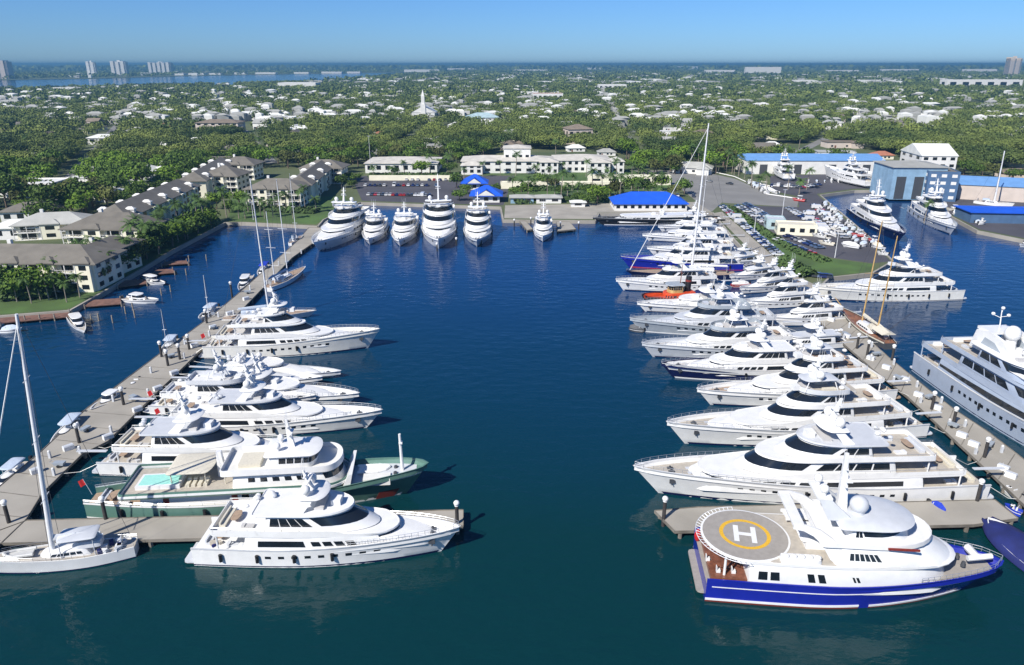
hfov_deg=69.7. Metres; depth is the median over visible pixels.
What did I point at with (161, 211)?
palm tree
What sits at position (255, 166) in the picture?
apartment building
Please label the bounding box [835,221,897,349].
schooner
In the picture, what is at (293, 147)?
tree
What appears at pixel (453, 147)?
tree
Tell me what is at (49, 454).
power pedestal
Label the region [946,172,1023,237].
boatyard quay
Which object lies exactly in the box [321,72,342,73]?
building
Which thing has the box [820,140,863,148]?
house
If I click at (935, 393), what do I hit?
mooring piling
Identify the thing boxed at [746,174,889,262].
boatyard
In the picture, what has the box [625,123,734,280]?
sailing yacht
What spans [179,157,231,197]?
apartment building
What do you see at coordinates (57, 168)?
tree
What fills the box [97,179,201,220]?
apartment building
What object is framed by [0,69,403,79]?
shore
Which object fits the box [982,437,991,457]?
mooring piling
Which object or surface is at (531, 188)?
tree
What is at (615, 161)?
palm tree
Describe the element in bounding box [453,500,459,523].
mooring piling
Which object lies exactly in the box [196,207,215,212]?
tree
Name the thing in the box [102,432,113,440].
dock box
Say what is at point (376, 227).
motor yacht
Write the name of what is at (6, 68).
tower block
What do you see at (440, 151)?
tree
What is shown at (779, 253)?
parked car
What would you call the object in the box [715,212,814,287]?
promenade
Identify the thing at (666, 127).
house
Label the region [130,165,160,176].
house
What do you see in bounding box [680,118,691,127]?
house
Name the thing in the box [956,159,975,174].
tree
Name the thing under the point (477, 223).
motor yacht
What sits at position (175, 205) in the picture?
palm tree
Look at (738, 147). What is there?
tree
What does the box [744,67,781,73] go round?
building
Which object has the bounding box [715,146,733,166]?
tree
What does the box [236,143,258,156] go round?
tree
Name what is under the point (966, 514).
dock
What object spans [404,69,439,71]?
building
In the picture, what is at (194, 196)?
palm tree
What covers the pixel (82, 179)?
house
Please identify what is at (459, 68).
building
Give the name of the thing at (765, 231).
hedge
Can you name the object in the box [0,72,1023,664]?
water
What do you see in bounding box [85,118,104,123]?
house
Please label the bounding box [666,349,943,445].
motor yacht
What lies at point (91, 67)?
tower block
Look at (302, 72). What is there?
building
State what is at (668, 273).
motor yacht
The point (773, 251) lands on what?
parked car
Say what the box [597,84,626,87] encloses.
building
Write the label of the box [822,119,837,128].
house
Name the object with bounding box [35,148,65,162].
tree
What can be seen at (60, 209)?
tree
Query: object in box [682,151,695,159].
tree
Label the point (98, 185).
tree
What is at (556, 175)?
palm tree
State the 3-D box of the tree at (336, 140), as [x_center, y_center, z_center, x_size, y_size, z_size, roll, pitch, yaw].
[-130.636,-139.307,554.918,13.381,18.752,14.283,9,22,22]
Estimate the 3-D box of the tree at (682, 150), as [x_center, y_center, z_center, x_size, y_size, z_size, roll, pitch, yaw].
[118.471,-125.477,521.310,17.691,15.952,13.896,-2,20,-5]
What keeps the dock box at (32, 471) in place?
on the dock at (19, 492)
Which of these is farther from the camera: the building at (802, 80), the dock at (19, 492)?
the building at (802, 80)
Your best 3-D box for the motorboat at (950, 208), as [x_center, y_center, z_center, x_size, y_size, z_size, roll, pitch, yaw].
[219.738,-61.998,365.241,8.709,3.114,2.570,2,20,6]
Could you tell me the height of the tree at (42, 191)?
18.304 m
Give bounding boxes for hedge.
[0,216,220,299]
[230,204,320,213]
[368,172,454,176]
[514,184,641,191]
[514,195,607,204]
[727,205,832,262]
[777,254,818,276]
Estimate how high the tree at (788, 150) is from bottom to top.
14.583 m
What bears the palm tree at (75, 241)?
on the lawn at (26, 305)
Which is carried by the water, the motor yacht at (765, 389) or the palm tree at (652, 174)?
the motor yacht at (765, 389)
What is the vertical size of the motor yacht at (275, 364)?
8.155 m
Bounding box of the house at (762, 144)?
[751,142,775,147]
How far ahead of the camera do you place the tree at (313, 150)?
535.97 m
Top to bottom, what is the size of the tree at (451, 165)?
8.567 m
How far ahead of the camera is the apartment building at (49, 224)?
305.57 m
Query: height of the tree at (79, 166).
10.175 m
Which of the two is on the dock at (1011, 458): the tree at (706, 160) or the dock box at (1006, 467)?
the dock box at (1006, 467)
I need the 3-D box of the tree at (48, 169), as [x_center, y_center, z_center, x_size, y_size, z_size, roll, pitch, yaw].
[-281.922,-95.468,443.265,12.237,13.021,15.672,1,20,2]
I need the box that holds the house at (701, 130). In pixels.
[693,129,713,133]
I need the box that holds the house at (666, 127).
[663,125,685,129]
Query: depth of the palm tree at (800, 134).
629.36 m
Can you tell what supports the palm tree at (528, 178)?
on the courtyard
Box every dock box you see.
[29,466,37,474]
[62,443,74,451]
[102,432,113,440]
[131,405,142,412]
[152,384,162,391]
[169,369,178,375]
[190,342,198,347]
[827,317,834,321]
[866,355,875,360]
[882,364,891,369]
[913,391,923,397]
[933,403,942,410]
[956,430,967,438]
[968,439,980,447]
[997,463,1009,471]
[1004,470,1017,479]
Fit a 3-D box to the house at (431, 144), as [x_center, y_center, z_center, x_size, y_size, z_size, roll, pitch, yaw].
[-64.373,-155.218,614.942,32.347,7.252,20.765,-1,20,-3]
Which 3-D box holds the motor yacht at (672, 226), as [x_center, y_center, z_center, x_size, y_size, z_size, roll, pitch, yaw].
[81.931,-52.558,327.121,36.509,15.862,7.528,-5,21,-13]
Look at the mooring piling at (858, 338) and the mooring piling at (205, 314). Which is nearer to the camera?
the mooring piling at (858, 338)
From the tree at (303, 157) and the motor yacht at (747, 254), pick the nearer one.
the motor yacht at (747, 254)
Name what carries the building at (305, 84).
on the land
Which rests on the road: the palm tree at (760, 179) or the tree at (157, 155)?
the palm tree at (760, 179)
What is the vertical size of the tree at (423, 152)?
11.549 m
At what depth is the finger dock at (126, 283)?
245.77 m
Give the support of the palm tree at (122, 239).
on the lawn at (26, 305)
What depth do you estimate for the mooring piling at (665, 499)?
117.18 m
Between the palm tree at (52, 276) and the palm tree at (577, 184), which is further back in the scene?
the palm tree at (577, 184)
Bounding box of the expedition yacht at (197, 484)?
[78,415,428,517]
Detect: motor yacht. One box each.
[63,387,296,475]
[119,358,382,436]
[128,342,316,414]
[170,346,322,384]
[184,281,379,358]
[185,461,459,567]
[189,346,340,377]
[245,349,359,404]
[311,187,372,250]
[362,202,389,244]
[391,206,419,245]
[421,174,459,247]
[463,189,492,246]
[532,202,553,241]
[593,203,733,224]
[616,248,737,291]
[620,230,751,270]
[629,277,801,334]
[633,390,1013,503]
[637,276,777,312]
[641,298,803,357]
[643,210,735,241]
[647,220,751,254]
[658,200,729,231]
[660,314,805,380]
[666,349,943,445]
[697,322,910,406]
[720,242,770,265]
[729,251,781,281]
[740,251,802,293]
[745,253,834,308]
[769,279,860,325]
[773,148,794,179]
[786,312,874,348]
[812,239,966,301]
[825,152,871,187]
[840,179,906,240]
[864,158,883,177]
[901,177,957,234]
[910,306,1023,445]
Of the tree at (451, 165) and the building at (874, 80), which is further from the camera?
the building at (874, 80)
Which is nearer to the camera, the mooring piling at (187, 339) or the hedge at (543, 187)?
the mooring piling at (187, 339)
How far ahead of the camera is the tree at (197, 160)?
475.05 m
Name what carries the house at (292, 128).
on the land
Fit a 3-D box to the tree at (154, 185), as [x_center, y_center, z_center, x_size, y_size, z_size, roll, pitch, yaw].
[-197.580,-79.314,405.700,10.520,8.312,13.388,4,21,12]
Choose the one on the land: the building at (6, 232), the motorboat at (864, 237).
the building at (6, 232)
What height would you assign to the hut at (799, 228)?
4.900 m
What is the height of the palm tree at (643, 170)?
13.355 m
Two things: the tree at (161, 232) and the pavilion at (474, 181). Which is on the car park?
the pavilion at (474, 181)
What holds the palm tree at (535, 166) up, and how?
on the courtyard
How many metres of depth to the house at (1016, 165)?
518.95 m
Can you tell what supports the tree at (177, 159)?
on the land
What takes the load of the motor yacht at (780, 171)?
on the boatyard
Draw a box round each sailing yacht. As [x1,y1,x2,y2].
[0,314,138,573]
[161,311,173,351]
[203,275,214,320]
[221,179,315,324]
[263,179,305,291]
[288,174,302,245]
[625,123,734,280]
[700,169,727,233]
[973,151,1014,205]
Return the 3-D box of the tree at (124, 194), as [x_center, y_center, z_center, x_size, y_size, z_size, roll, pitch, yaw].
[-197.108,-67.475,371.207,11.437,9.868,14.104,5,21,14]
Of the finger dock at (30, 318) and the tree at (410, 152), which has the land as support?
the tree at (410, 152)
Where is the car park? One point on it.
(446, 187)
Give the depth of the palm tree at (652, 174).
418.61 m
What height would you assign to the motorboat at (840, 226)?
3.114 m
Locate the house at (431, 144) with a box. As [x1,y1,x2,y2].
[421,143,449,151]
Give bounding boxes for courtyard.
[429,171,670,202]
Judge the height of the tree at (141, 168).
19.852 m
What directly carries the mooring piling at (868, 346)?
in the water
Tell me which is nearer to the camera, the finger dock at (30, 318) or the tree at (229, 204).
the finger dock at (30, 318)
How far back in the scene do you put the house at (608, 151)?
583.81 m
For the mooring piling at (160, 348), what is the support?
in the water
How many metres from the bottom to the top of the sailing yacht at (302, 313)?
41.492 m
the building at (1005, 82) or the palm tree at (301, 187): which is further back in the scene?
the building at (1005, 82)
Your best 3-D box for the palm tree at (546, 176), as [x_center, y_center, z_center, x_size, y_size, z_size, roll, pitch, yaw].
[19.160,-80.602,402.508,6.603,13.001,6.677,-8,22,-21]
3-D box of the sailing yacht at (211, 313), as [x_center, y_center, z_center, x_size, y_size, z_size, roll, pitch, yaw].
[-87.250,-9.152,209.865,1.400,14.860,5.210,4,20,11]
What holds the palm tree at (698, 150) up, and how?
on the land
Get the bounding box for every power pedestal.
[47,450,51,458]
[51,467,55,475]
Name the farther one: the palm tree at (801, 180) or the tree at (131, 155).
the tree at (131, 155)
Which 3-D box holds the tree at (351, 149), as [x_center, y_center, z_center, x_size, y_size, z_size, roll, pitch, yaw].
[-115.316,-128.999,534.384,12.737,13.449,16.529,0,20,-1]
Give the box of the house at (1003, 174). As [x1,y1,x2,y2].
[994,168,1023,177]
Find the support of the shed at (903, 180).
on the boatyard quay
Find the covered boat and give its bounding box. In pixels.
[981,516,1023,570]
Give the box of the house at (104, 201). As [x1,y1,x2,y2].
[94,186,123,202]
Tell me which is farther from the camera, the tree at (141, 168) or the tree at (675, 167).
the tree at (675, 167)
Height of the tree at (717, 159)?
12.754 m
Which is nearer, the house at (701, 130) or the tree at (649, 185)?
the tree at (649, 185)
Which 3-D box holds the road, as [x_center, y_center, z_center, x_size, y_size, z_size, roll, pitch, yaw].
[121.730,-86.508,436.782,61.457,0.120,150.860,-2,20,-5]
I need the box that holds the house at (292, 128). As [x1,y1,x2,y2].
[291,126,306,129]
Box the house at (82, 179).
[66,175,126,186]
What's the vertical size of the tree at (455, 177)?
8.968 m
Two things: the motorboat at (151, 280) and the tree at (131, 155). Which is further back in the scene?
the tree at (131, 155)
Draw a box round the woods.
[0,63,1023,164]
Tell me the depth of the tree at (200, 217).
312.55 m
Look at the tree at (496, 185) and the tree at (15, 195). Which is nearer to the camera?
the tree at (15, 195)
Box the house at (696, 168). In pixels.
[672,161,714,175]
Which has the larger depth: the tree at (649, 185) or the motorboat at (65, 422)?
the tree at (649, 185)
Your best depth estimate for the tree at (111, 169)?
417.95 m
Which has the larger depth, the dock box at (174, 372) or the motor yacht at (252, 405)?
the dock box at (174, 372)
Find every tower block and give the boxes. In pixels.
[0,60,14,78]
[85,61,97,73]
[110,60,128,75]
[147,62,173,72]
[1003,56,1022,74]
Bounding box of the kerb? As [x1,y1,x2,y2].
[713,171,793,197]
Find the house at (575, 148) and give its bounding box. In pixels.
[565,144,584,151]
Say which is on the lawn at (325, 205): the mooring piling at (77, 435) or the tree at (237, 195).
the tree at (237, 195)
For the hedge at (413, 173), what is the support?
on the car park
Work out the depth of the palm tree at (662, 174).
416.15 m
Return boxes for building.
[0,178,70,197]
[0,201,64,221]
[0,219,41,239]
[0,239,127,291]
[8,209,92,240]
[57,208,169,243]
[86,235,145,272]
[87,134,113,144]
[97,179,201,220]
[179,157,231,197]
[195,119,245,131]
[209,163,252,192]
[229,154,265,179]
[242,175,309,207]
[255,72,277,73]
[278,82,320,86]
[290,160,332,202]
[294,72,310,73]
[298,157,350,183]
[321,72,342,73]
[363,156,442,172]
[369,175,461,179]
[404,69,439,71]
[447,68,473,69]
[467,112,499,120]
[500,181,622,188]
[509,194,534,202]
[532,93,562,99]
[535,194,562,202]
[562,124,592,135]
[569,200,586,206]
[587,175,670,184]
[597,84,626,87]
[608,191,688,210]
[704,70,734,72]
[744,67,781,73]
[792,80,813,81]
[826,70,858,71]
[858,80,895,81]
[880,69,918,70]
[939,79,1022,85]
[962,69,996,71]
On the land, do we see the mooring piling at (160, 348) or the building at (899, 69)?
the building at (899, 69)
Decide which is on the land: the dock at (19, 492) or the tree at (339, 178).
the tree at (339, 178)
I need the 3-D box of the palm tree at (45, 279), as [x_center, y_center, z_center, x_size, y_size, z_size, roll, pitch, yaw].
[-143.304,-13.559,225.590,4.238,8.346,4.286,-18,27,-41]
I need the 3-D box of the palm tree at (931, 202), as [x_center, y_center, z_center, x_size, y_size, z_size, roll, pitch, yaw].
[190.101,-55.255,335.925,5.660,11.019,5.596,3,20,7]
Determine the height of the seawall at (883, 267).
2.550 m
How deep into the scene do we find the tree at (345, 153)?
504.17 m
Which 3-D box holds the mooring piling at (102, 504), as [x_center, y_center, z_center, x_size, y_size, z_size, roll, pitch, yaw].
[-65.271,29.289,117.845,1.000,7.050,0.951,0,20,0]
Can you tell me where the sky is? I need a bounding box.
[0,0,1023,64]
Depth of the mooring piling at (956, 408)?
147.46 m
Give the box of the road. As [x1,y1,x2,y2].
[634,170,797,211]
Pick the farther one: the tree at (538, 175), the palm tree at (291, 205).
the tree at (538, 175)
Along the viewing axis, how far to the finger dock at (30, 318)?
212.82 m
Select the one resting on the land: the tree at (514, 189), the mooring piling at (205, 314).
the tree at (514, 189)
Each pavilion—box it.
[460,174,488,189]
[469,185,502,202]
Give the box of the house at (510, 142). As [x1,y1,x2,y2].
[502,140,523,149]
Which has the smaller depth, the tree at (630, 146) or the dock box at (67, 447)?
the dock box at (67, 447)
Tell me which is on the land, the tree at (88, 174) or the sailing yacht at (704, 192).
the tree at (88, 174)
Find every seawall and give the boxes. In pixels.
[0,222,317,317]
[317,202,711,226]
[712,212,755,264]
[805,190,1023,294]
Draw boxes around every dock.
[0,227,321,546]
[0,309,69,325]
[0,509,463,546]
[83,296,121,309]
[117,277,147,289]
[151,267,174,274]
[161,259,188,267]
[520,221,532,232]
[556,222,575,233]
[654,499,1017,538]
[801,296,1023,508]
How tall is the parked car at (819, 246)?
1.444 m
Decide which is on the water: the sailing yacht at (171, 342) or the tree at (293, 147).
the sailing yacht at (171, 342)
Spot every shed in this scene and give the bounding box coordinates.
[735,153,885,173]
[869,160,950,199]
[900,143,958,168]
[922,165,960,201]
[953,205,1023,223]
[956,175,1023,201]
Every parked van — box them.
[729,213,741,217]
[734,218,746,222]
[801,215,814,219]
[803,210,815,214]
[811,204,822,208]
[815,222,826,224]
[818,211,830,215]
[818,225,829,229]
[822,216,833,220]
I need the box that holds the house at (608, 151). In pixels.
[597,148,616,155]
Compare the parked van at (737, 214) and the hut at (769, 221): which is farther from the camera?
the parked van at (737, 214)
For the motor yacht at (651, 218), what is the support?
on the water
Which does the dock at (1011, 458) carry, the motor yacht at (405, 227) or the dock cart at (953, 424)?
the dock cart at (953, 424)
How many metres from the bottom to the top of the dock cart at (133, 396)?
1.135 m
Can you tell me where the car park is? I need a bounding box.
[352,176,513,204]
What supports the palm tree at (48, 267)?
on the lawn at (26, 305)
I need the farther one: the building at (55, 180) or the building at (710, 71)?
the building at (710, 71)
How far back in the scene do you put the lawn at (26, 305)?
227.05 m
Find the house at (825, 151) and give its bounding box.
[814,150,856,153]
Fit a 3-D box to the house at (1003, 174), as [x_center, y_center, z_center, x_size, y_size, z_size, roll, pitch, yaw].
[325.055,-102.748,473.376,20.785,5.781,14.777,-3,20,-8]
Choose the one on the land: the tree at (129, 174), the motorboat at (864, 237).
the tree at (129, 174)
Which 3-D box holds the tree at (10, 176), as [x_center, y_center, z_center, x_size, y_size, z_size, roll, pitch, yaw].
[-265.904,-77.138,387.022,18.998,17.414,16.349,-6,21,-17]
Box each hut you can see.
[764,215,785,228]
[774,220,817,235]
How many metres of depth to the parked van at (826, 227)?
322.12 m
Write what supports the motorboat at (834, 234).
on the land
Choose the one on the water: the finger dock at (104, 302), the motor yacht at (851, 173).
the finger dock at (104, 302)
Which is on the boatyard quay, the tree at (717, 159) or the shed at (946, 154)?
the shed at (946, 154)
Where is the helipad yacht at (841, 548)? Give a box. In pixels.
[688,447,1003,608]
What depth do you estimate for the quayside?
366.44 m
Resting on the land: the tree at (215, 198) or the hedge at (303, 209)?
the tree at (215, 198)
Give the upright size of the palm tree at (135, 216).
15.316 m
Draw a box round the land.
[0,69,1023,314]
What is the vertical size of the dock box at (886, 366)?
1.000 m
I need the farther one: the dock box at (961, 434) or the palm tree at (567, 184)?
the palm tree at (567, 184)
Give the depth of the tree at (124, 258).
255.16 m
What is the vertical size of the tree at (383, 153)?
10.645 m
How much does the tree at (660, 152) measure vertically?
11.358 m
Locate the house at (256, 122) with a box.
[252,119,269,128]
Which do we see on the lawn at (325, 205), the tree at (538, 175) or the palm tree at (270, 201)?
the palm tree at (270, 201)
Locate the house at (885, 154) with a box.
[868,151,895,158]
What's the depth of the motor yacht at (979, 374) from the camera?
154.14 m
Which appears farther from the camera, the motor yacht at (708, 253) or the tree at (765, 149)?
the tree at (765, 149)
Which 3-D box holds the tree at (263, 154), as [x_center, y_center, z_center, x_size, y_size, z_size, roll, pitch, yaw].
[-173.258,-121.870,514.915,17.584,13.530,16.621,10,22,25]
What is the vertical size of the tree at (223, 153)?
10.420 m
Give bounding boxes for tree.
[0,155,21,166]
[0,162,13,172]
[0,171,23,201]
[0,175,26,207]
[0,264,10,280]
[0,277,26,300]
[2,263,50,298]
[7,177,35,193]
[8,166,28,175]
[8,190,24,200]
[11,199,28,204]
[15,275,33,302]
[16,155,40,171]
[17,179,67,202]
[19,175,41,181]
[20,198,58,216]
[23,271,65,296]
[28,163,57,176]
[28,171,53,177]
[30,283,40,299]
[33,160,60,176]
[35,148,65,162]
[38,275,49,299]
[40,157,60,177]
[40,255,56,268]
[47,273,58,298]
[50,207,68,211]
[53,194,71,209]
[55,178,75,210]
[55,279,70,301]
[63,181,98,212]
[65,190,99,212]
[68,238,86,244]
[69,169,87,175]
[69,272,83,296]
[71,163,93,171]
[78,157,94,164]
[78,171,101,178]
[80,181,104,207]
[80,235,101,243]
[84,163,104,171]
[88,177,98,182]
[91,185,118,206]
[94,150,117,163]
[94,160,125,173]
[96,171,128,201]
[102,168,122,175]
[102,262,111,275]
[103,153,130,166]
[105,150,128,155]
[106,176,130,187]
[112,188,134,200]
[113,152,138,159]
[113,166,153,180]
[113,234,133,246]
[120,219,140,237]
[120,247,142,263]
[122,160,147,182]
[123,181,146,193]
[126,159,150,179]
[127,180,146,187]
[127,213,143,224]
[130,239,149,255]
[132,153,148,162]
[133,231,163,259]
[136,218,152,232]
[137,222,172,252]
[145,180,162,190]
[147,173,172,183]
[148,154,164,162]
[148,219,161,254]
[149,157,160,165]
[149,210,164,219]
[151,204,169,216]
[157,156,175,167]
[158,163,180,179]
[158,236,171,247]
[162,151,189,165]
[162,221,187,246]
[167,199,182,216]
[168,148,191,157]
[168,219,183,241]
[171,215,194,223]
[173,168,186,179]
[173,220,197,239]
[175,159,193,170]
[176,202,188,214]
[180,210,207,219]
[184,200,200,214]
[185,212,210,233]
[187,193,201,212]
[188,154,206,167]
[190,149,206,156]
[194,196,206,227]
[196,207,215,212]
[200,154,215,163]
[201,211,220,226]
[204,149,220,156]
[204,191,226,208]
[214,185,228,217]
[220,151,228,155]
[222,200,236,212]
[223,189,246,202]
[226,147,244,156]
[231,201,242,218]
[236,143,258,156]
[239,192,251,211]
[239,203,249,218]
[240,153,252,157]
[251,148,276,167]
[254,197,263,216]
[256,144,266,149]
[259,200,268,218]
[265,198,275,216]
[268,145,284,163]
[271,192,283,210]
[279,150,296,167]
[279,156,294,166]
[280,191,292,207]
[283,142,303,162]
[285,202,296,218]
[294,189,304,205]
[295,152,313,162]
[297,184,307,205]
[300,145,325,155]
[305,157,316,164]
[309,195,320,212]
[315,142,327,153]
[321,139,349,152]
[321,150,338,158]
[326,147,345,153]
[330,136,349,143]
[331,155,351,165]
[333,174,347,187]
[336,148,352,159]
[345,145,362,163]
[346,180,357,188]
[348,173,362,181]
[350,149,363,166]
[358,151,374,160]
[359,139,380,152]
[373,149,389,156]
[380,144,392,151]
[387,165,396,174]
[388,143,405,152]
[388,150,404,155]
[401,144,412,155]
[403,148,418,155]
[410,160,431,173]
[411,141,428,155]
[415,145,436,154]
[417,148,434,156]
[431,158,445,164]
[432,147,447,156]
[442,162,457,169]
[443,153,452,171]
[445,142,464,159]
[447,142,467,151]
[448,172,462,187]
[451,189,467,200]
[452,152,465,162]
[455,137,476,153]
[460,145,477,155]
[460,183,472,193]
[477,140,493,154]
[491,183,500,188]
[506,175,516,192]
[508,187,521,193]
[512,150,522,175]
[519,180,538,193]
[523,176,533,193]
[530,164,540,170]
[534,171,549,181]
[542,173,552,193]
[543,178,559,185]
[551,139,557,153]
[551,171,560,193]
[555,186,566,194]
[558,169,568,194]
[562,182,572,195]
[571,191,585,198]
[574,181,582,191]
[578,182,595,193]
[579,193,595,204]
[584,159,591,175]
[586,167,597,189]
[587,184,611,203]
[595,172,607,186]
[605,170,617,181]
[607,179,625,194]
[609,174,618,194]
[612,158,620,173]
[615,137,632,159]
[616,138,639,159]
[617,172,627,193]
[622,173,648,190]
[624,159,630,169]
[627,160,637,190]
[629,148,654,159]
[630,157,648,173]
[634,182,641,190]
[638,167,648,189]
[641,181,657,190]
[645,154,663,169]
[648,159,661,171]
[648,172,656,190]
[651,149,666,156]
[652,175,672,190]
[658,172,667,184]
[662,151,683,170]
[663,154,684,173]
[667,184,681,194]
[668,145,690,155]
[669,164,680,173]
[675,177,692,193]
[681,139,696,159]
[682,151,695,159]
[687,144,694,159]
[693,148,702,161]
[693,151,703,161]
[698,156,722,164]
[700,144,719,153]
[702,150,729,171]
[711,155,722,173]
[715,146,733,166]
[717,138,743,160]
[717,149,737,169]
[725,148,733,172]
[725,158,742,171]
[731,144,747,151]
[734,148,749,153]
[736,152,744,175]
[745,160,757,187]
[750,147,758,152]
[754,146,774,152]
[755,175,764,189]
[762,171,771,187]
[769,145,790,152]
[770,145,794,152]
[785,164,793,189]
[795,177,806,193]
[796,146,812,152]
[798,131,804,148]
[805,167,815,189]
[826,147,849,153]
[922,199,935,222]
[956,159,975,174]
[967,163,985,175]
[985,163,1002,176]
[1004,168,1023,177]
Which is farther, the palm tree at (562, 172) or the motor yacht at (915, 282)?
the palm tree at (562, 172)
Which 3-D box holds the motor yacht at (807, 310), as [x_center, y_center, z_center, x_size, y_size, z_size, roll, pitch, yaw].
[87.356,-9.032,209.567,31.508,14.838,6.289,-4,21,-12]
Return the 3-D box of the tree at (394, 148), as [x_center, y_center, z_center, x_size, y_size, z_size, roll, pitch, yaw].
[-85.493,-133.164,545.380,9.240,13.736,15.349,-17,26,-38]
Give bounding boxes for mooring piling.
[0,499,10,523]
[73,423,80,442]
[98,496,107,519]
[118,386,124,404]
[157,341,162,356]
[163,349,168,365]
[176,343,180,359]
[185,334,189,349]
[203,309,207,322]
[229,281,232,297]
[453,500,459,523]
[661,496,667,526]
[856,333,860,348]
[866,340,871,355]
[891,344,896,360]
[930,391,937,409]
[952,406,958,421]
[975,478,984,501]
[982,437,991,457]
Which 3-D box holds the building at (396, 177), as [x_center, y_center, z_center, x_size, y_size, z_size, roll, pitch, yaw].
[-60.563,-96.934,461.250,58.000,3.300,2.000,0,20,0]
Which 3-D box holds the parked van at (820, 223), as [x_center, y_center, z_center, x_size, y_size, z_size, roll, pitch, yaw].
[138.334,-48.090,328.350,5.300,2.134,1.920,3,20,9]
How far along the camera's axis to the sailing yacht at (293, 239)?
302.65 m
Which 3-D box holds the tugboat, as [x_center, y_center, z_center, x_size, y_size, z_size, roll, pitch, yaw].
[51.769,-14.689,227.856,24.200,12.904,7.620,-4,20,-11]
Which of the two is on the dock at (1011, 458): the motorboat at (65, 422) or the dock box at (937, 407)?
the dock box at (937, 407)
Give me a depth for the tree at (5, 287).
222.66 m
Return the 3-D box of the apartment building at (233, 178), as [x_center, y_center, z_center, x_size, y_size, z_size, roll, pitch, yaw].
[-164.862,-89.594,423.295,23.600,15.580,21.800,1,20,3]
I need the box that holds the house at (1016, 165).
[1006,161,1023,167]
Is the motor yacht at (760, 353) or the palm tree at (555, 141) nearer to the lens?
the motor yacht at (760, 353)
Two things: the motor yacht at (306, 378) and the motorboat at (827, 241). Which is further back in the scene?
the motorboat at (827, 241)
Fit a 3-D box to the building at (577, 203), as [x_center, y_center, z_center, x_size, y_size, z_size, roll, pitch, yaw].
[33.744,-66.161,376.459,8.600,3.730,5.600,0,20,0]
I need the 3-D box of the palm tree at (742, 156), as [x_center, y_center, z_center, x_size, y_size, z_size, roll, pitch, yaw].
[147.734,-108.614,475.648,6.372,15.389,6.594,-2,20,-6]
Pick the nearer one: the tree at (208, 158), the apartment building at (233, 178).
the apartment building at (233, 178)
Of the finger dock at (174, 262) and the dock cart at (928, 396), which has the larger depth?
the finger dock at (174, 262)
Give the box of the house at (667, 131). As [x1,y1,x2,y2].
[659,130,682,134]
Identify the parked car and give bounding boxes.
[769,249,781,252]
[771,251,783,255]
[783,233,793,237]
[813,245,825,248]
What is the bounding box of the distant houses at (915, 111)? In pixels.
[0,69,1023,125]
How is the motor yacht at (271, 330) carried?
on the water
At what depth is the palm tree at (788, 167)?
423.20 m
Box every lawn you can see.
[0,220,222,314]
[229,196,351,223]
[727,205,871,275]
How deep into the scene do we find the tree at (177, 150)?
504.04 m
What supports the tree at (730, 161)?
on the land
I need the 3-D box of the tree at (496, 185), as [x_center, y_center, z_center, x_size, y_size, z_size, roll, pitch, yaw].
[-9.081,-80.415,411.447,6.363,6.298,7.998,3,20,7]
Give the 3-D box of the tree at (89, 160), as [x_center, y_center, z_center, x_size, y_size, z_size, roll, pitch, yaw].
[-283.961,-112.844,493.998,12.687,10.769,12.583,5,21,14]
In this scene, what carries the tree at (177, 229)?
on the lawn at (26, 305)
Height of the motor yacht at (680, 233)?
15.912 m
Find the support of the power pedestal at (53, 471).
on the dock at (19, 492)
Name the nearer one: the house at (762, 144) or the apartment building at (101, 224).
the apartment building at (101, 224)
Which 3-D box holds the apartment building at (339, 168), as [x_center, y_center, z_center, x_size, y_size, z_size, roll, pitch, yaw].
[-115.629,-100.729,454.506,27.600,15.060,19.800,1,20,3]
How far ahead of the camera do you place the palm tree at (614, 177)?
395.50 m
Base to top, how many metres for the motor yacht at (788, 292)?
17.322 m
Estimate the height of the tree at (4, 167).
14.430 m
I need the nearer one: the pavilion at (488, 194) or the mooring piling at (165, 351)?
the mooring piling at (165, 351)
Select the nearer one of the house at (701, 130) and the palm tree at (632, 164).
the palm tree at (632, 164)
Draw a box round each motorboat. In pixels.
[0,324,21,332]
[0,455,32,484]
[50,410,86,441]
[66,311,85,332]
[90,388,125,409]
[119,292,157,303]
[140,273,164,285]
[161,334,178,349]
[198,302,220,319]
[238,273,253,290]
[257,261,268,274]
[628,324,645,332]
[730,280,750,286]
[753,181,772,187]
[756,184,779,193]
[793,195,806,201]
[812,230,828,238]
[817,227,827,232]
[818,237,836,245]
[827,228,837,236]
[834,224,846,232]
[842,241,861,248]
[846,221,854,226]
[852,229,867,236]
[857,240,866,246]
[860,234,868,240]
[872,242,885,249]
[877,247,890,255]
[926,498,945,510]
[946,204,956,210]
[977,218,985,224]
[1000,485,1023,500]
[1005,503,1023,516]
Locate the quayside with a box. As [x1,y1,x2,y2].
[504,202,710,218]
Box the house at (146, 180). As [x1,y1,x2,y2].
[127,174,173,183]
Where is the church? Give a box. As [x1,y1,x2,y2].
[411,90,436,121]
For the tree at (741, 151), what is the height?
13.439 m
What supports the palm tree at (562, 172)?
on the courtyard
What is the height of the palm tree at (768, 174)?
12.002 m
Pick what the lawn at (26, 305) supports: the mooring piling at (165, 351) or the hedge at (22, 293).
the hedge at (22, 293)
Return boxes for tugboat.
[642,265,703,299]
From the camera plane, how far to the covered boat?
112.11 m
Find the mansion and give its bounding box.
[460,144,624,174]
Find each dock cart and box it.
[49,460,65,467]
[78,425,90,431]
[129,394,138,397]
[872,351,882,356]
[893,373,903,379]
[924,393,932,399]
[947,421,961,427]
[989,439,994,447]
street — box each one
[42,125,116,201]
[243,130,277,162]
[609,107,647,166]
[795,126,849,152]

